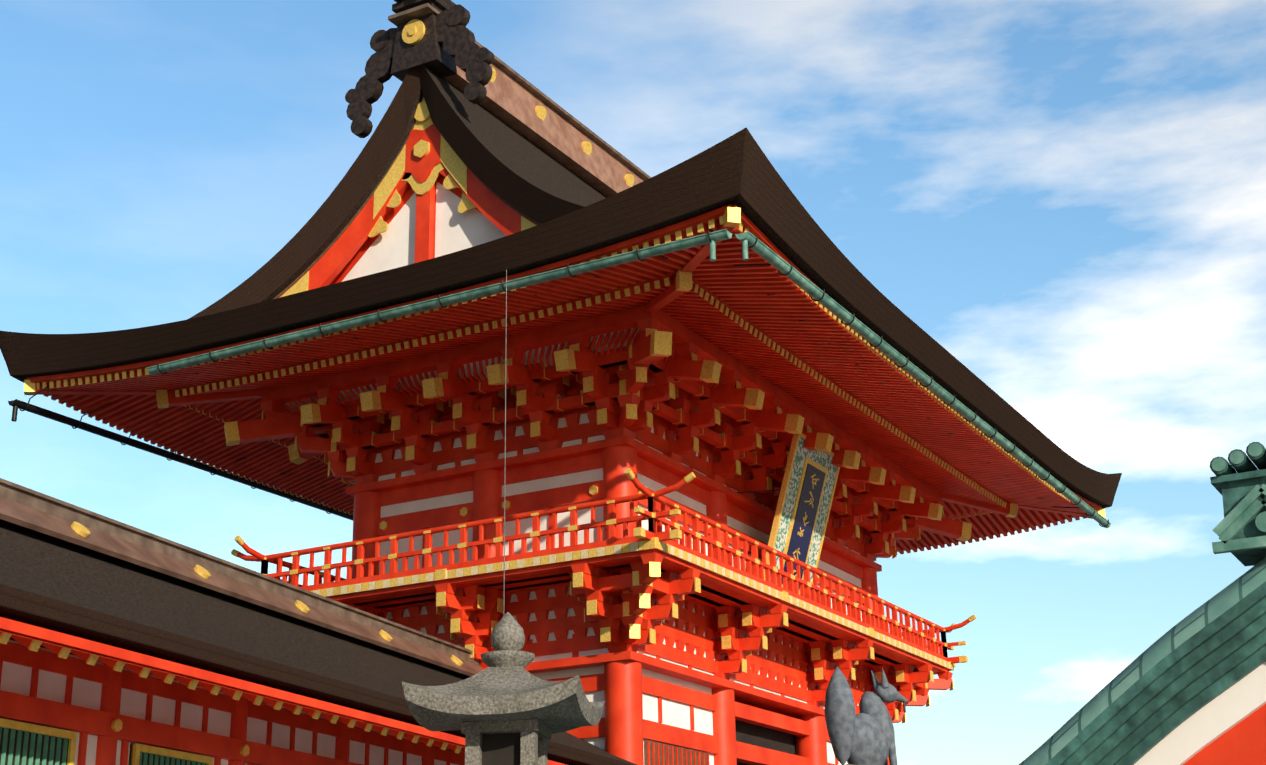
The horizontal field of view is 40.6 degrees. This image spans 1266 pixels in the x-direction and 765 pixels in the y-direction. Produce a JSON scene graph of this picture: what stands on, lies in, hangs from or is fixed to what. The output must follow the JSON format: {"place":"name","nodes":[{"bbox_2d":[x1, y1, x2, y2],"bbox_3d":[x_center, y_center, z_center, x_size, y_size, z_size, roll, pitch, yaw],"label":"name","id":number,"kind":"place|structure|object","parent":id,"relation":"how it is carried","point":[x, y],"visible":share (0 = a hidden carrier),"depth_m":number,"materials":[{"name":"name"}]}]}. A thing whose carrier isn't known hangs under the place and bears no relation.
{"place":"outdoors","nodes":[
{"label":"outdoors","id":0,"kind":"place"},
{"bbox_2d":[224,305,975,764],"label":"gate tower","id":1,"kind":"structure","parent":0,"point":[640,449],"depth_m":34.03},
{"bbox_2d":[0,0,1121,507],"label":"roof","id":2,"kind":"structure","parent":1,"relation":"on","point":[474,162],"depth_m":33.85,"materials":[{"name":"brown wood"}]},
{"bbox_2d":[24,204,1104,554],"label":"roof eaves","id":3,"kind":"object","parent":1,"relation":"attached to","point":[880,402],"visible":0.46,"depth_m":33.90,"materials":[{"name":"red wood"}]},
{"bbox_2d":[8,229,1110,527],"bbox_3d":[0.057,2.073,39.830,16.374,0.808,22.437,-11,-22,27],"label":"rain gutter","id":4,"kind":"object","parent":3,"relation":"attached to","point":[748,239],"visible":0.85,"depth_m":31.20,"materials":[{"name":"teal metal"}]},
{"bbox_2d":[737,434,839,594],"bbox_3d":[3.547,3.209,37.587,1.559,3.593,4.017,-11,-22,27],"label":"sign plaque","id":5,"kind":"object","parent":1,"relation":"attached to","point":[804,504],"visible":0.67,"depth_m":37.25,"materials":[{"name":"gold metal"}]},
{"bbox_2d":[0,0,1265,764],"label":"sky","id":6,"kind":"structure","parent":0,"point":[1068,197],"materials":[{"name":"blue"}]},
{"bbox_3d":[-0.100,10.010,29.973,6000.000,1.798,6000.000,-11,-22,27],"label":"ground","id":7,"kind":"structure","parent":0,"visible":0},
{"bbox_2d":[0,478,636,764],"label":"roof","id":8,"kind":"structure","parent":7,"relation":"on","point":[121,643],"depth_m":21.12,"materials":[{"name":"red wood"}]},
{"bbox_2d":[402,612,604,764],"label":"stone lantern","id":9,"kind":"object","parent":7,"relation":"on","point":[505,707],"visible":1,"depth_m":12.76,"materials":[{"name":"grey stone"}]},
{"bbox_2d":[503,270,506,615],"bbox_3d":[-2.033,3.692,26.943,0.016,11.830,0.017,-11,-22,27],"label":"conductor wire","id":10,"kind":"object","parent":7,"relation":"on","point":[505,445],"visible":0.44,"depth_m":27.85,"materials":[{"name":"brown metal"}]},
{"bbox_2d":[824,666,907,764],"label":"fox statue","id":11,"kind":"object","parent":7,"relation":"on","point":[865,735],"visible":1,"depth_m":28.07,"materials":[{"name":"stone"}]},
{"bbox_2d":[1019,442,1265,764],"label":"copper roof building","id":12,"kind":"structure","parent":7,"relation":"on","point":[1190,689],"depth_m":9.89,"materials":[{"name":"teal metal"}]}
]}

